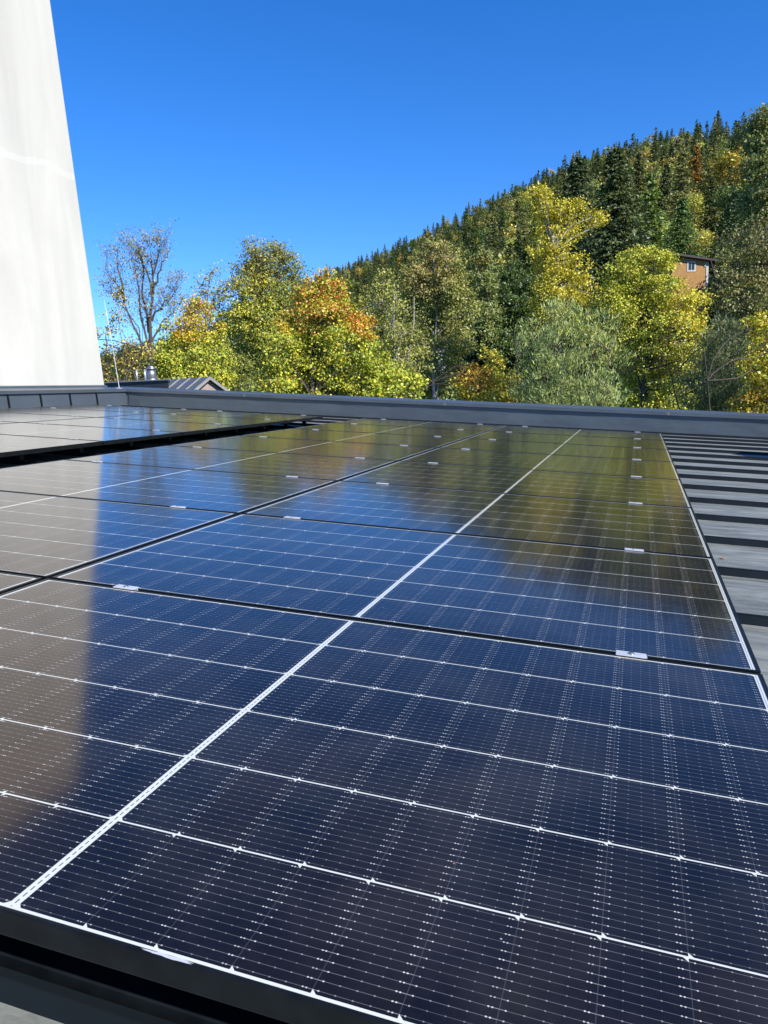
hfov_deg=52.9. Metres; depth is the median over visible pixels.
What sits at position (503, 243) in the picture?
spruce tree
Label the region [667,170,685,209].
spruce tree
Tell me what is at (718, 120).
spruce tree
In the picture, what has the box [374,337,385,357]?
spruce tree
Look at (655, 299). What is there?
lime tree
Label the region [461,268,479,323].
spruce tree
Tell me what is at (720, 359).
grey green shrub
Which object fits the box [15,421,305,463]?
mounting rail
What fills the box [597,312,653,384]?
broadleaf tree
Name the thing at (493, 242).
spruce tree
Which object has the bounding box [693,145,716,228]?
larch tree
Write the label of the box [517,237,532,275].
spruce tree
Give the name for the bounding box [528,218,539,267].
spruce tree
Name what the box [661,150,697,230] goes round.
tree
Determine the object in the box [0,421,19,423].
solar panel
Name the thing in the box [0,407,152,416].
solar panel
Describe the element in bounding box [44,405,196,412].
solar panel
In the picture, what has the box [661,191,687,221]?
broadleaf tree
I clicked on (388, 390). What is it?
maple bush
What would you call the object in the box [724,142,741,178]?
spruce tree
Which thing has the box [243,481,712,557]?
solar panel
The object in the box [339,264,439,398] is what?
young birch
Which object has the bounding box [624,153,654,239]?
spruce tree
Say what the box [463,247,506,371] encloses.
columnar tree
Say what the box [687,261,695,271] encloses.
window
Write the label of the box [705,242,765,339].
broadleaf tree
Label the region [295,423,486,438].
solar panel
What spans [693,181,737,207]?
broadleaf tree
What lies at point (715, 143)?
larch tree
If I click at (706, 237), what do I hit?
broadleaf tree
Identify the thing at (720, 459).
metal roofed building
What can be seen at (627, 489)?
solar panel
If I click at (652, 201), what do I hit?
broadleaf tree
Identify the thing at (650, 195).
larch tree
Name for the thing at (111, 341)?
lightning rod
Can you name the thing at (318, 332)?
red topped maple
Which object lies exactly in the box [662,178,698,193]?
broadleaf tree
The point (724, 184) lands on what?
spruce tree
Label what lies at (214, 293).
half bare tree
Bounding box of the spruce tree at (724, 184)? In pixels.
[714,183,729,235]
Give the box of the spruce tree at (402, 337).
[391,322,408,363]
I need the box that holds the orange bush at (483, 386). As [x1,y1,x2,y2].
[418,346,531,402]
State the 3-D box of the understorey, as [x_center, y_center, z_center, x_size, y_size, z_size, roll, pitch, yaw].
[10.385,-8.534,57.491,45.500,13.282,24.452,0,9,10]
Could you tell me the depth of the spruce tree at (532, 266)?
149.26 m
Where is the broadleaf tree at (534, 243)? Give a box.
[513,234,551,253]
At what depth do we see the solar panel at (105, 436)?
6.38 m
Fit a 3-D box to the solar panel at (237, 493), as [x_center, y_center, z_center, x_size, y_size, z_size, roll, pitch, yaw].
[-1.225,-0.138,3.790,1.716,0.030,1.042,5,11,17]
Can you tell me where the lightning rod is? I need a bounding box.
[101,285,119,387]
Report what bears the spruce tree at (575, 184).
on the ground
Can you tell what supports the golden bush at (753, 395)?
on the ground
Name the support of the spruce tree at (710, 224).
on the ground
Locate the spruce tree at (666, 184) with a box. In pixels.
[654,163,672,215]
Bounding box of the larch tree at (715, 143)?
[710,140,722,165]
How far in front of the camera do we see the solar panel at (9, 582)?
2.01 m
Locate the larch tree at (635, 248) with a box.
[621,218,647,310]
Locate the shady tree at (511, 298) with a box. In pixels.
[438,255,569,399]
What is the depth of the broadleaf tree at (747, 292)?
68.10 m
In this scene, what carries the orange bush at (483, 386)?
on the ground
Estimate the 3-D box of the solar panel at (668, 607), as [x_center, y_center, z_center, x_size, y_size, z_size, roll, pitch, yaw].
[0.094,0.176,2.281,1.716,0.030,1.042,5,11,17]
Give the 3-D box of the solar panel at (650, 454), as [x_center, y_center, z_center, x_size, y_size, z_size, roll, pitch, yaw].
[1.402,-0.498,6.240,1.716,0.030,1.042,5,11,17]
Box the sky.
[50,0,767,355]
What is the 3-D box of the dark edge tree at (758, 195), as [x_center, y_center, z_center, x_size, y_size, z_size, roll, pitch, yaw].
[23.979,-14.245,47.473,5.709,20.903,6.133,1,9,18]
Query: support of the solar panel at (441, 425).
attached to the mounting rail at (286, 476)
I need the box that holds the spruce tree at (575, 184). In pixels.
[528,153,610,289]
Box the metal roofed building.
[0,387,767,1023]
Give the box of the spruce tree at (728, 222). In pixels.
[704,190,765,310]
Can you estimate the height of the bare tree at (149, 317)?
13.177 m
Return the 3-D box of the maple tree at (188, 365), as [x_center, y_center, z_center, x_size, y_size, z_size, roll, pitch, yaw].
[-7.145,-3.397,29.662,3.731,9.834,3.366,-8,11,-32]
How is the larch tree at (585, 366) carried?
on the ground
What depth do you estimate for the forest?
360.59 m
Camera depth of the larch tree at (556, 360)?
95.06 m
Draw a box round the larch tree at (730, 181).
[715,169,734,214]
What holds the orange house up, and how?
on the ground
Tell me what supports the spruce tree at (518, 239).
on the ground
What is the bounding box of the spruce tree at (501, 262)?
[492,249,505,293]
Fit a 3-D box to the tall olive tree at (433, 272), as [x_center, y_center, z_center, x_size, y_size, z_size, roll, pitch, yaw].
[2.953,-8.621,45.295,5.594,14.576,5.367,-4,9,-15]
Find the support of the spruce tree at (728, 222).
on the ground
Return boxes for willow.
[502,293,643,406]
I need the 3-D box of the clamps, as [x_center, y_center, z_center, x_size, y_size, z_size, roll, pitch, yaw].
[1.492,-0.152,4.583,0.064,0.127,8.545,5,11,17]
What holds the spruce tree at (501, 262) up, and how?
on the ground
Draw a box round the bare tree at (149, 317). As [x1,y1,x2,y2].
[93,218,189,365]
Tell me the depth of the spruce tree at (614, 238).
99.55 m
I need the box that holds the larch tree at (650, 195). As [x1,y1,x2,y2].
[634,169,675,289]
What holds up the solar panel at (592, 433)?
attached to the mounting rail at (128, 587)
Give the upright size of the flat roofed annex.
5.400 m
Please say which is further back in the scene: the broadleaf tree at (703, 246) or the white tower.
the broadleaf tree at (703, 246)
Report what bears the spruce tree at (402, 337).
on the ground
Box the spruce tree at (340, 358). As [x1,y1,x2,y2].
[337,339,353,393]
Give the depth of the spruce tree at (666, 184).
160.80 m
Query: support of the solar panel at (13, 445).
attached to the mounting rail at (19, 458)
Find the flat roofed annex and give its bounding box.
[104,379,169,387]
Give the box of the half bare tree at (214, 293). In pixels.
[182,260,237,357]
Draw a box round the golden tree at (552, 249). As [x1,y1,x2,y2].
[515,180,611,402]
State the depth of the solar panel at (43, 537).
2.68 m
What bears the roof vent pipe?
on the flat roofed annex
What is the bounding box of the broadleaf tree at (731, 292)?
[722,256,746,304]
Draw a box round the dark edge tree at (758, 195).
[728,102,767,273]
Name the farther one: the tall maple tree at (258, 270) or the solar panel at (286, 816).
the tall maple tree at (258, 270)
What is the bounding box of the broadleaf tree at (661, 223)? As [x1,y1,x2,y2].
[635,204,694,250]
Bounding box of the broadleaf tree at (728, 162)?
[700,145,752,195]
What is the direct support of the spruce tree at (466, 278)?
on the ground
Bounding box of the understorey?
[439,324,767,410]
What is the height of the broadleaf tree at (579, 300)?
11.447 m
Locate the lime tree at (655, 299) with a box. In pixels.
[585,242,721,409]
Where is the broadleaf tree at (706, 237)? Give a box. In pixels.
[688,228,720,257]
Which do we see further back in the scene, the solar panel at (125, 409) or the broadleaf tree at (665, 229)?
the broadleaf tree at (665, 229)
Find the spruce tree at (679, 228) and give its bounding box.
[642,195,713,317]
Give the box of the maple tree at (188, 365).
[141,293,243,389]
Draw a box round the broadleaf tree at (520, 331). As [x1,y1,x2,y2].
[464,301,562,385]
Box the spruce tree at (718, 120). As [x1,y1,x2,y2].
[710,109,726,140]
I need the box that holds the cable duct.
[0,934,289,1023]
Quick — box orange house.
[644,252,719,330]
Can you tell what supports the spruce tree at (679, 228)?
on the ground
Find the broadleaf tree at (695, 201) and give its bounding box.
[676,189,722,236]
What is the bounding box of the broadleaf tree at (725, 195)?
[706,180,748,225]
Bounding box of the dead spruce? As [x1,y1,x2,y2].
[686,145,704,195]
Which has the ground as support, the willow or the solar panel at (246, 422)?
the willow
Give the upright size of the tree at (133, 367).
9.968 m
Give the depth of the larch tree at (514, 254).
139.24 m
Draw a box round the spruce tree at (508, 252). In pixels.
[503,243,515,265]
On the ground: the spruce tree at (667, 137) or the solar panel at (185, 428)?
the spruce tree at (667, 137)
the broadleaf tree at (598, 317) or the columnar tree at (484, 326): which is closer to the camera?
the columnar tree at (484, 326)
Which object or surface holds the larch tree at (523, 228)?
on the ground
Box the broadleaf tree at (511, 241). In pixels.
[501,238,516,250]
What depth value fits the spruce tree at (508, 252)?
166.13 m
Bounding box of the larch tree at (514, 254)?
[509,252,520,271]
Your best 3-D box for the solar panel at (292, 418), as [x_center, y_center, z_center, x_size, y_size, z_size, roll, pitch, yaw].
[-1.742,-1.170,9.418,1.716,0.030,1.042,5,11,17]
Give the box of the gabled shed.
[169,376,228,390]
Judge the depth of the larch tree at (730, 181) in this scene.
138.08 m
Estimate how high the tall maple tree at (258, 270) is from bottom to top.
12.900 m
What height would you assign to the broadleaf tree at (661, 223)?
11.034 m
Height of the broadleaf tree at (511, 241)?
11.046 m
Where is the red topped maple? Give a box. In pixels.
[239,266,404,396]
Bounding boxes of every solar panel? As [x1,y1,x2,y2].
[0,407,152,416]
[0,412,93,421]
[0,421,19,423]
[0,422,181,444]
[0,434,102,456]
[0,460,335,514]
[0,491,236,579]
[0,572,41,593]
[0,578,767,1023]
[23,417,240,434]
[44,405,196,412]
[52,514,760,673]
[66,445,395,481]
[99,413,286,427]
[158,410,322,422]
[168,436,435,461]
[240,428,464,447]
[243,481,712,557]
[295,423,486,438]
[334,418,502,430]
[340,461,691,507]
[400,448,680,479]
[439,438,672,461]
[469,431,667,448]
[490,425,663,439]
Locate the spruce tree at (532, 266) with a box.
[528,258,538,277]
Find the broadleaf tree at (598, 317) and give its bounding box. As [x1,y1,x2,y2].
[584,308,629,360]
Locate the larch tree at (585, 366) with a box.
[565,295,615,393]
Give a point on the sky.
(340, 131)
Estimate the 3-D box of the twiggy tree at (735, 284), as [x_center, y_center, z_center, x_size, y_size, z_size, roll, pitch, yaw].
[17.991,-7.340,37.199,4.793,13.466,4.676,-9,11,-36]
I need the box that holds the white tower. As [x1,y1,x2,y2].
[0,0,106,387]
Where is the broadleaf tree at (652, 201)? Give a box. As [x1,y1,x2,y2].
[633,187,663,215]
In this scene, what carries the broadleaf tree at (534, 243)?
on the ground
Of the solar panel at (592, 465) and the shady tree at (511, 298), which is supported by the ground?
the shady tree at (511, 298)
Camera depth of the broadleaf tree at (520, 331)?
89.26 m
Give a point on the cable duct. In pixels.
(162, 1001)
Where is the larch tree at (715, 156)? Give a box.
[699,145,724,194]
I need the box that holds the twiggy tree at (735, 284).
[703,211,767,409]
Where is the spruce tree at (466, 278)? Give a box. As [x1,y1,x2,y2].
[452,263,472,314]
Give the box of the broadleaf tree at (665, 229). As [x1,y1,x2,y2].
[655,220,690,248]
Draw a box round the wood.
[100,288,291,381]
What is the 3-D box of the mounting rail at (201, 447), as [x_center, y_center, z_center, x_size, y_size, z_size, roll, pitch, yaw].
[-1.324,-0.401,5.471,0.093,0.127,8.545,5,11,17]
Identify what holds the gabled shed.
on the ground
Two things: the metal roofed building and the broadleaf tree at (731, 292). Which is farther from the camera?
the broadleaf tree at (731, 292)
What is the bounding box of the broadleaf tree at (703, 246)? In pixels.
[677,237,714,274]
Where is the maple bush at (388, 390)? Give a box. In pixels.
[356,366,430,398]
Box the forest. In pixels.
[277,111,767,388]
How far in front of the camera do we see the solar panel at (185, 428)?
7.37 m
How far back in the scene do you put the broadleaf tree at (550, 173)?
473.96 m
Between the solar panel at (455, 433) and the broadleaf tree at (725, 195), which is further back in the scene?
the broadleaf tree at (725, 195)
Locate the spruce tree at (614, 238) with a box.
[565,142,660,337]
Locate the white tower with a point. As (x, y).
(48, 336)
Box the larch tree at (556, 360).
[533,321,578,394]
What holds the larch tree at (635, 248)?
on the ground
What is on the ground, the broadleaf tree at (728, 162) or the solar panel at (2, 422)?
the broadleaf tree at (728, 162)
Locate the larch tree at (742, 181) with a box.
[729,176,747,217]
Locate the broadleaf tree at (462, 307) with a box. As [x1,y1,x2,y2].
[450,287,472,322]
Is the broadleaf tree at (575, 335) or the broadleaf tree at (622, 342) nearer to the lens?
the broadleaf tree at (622, 342)
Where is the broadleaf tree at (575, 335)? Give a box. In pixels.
[558,303,593,355]
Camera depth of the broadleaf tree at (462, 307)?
204.02 m
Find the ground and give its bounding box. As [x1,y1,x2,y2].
[103,144,767,405]
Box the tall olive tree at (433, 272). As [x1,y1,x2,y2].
[395,234,484,399]
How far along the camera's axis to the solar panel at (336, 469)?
4.70 m
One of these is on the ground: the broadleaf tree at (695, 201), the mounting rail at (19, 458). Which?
the broadleaf tree at (695, 201)
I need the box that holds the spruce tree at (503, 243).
[499,237,507,255]
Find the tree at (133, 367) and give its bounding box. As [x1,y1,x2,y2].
[96,286,162,381]
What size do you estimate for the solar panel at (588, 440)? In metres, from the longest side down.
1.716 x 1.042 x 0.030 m
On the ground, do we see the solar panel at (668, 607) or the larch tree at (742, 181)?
the larch tree at (742, 181)
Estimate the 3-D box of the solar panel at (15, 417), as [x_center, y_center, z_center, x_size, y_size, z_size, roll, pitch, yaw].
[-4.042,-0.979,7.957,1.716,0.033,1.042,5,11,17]
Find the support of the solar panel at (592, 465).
attached to the mounting rail at (128, 587)
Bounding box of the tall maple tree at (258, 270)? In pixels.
[209,235,309,392]
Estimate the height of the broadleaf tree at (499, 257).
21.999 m
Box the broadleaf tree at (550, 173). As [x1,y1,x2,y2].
[548,169,556,181]
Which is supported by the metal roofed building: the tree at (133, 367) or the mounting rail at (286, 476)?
the mounting rail at (286, 476)
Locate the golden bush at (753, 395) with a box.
[704,308,767,412]
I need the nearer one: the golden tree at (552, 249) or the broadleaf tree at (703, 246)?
the golden tree at (552, 249)
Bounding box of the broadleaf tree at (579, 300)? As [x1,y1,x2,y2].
[546,282,600,358]
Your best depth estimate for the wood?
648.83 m
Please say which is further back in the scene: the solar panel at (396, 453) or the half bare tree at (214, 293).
the half bare tree at (214, 293)
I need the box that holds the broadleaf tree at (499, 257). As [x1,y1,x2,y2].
[467,245,547,321]
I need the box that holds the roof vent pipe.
[145,366,157,379]
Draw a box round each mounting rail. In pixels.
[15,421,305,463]
[92,423,353,462]
[113,426,527,590]
[170,429,462,507]
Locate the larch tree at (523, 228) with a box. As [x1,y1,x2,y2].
[513,214,532,254]
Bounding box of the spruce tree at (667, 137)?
[664,130,670,151]
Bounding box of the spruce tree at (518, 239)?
[511,228,526,266]
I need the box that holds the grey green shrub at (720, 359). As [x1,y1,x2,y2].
[662,310,760,411]
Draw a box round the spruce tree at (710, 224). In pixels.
[692,175,724,257]
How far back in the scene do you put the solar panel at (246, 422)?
8.37 m
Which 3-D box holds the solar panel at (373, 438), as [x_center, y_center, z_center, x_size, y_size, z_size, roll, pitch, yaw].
[-0.244,-0.643,6.759,1.716,0.030,1.042,5,11,17]
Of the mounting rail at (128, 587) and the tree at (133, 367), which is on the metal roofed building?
the mounting rail at (128, 587)
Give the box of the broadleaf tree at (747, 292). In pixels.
[728,248,767,350]
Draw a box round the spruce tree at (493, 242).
[480,223,505,270]

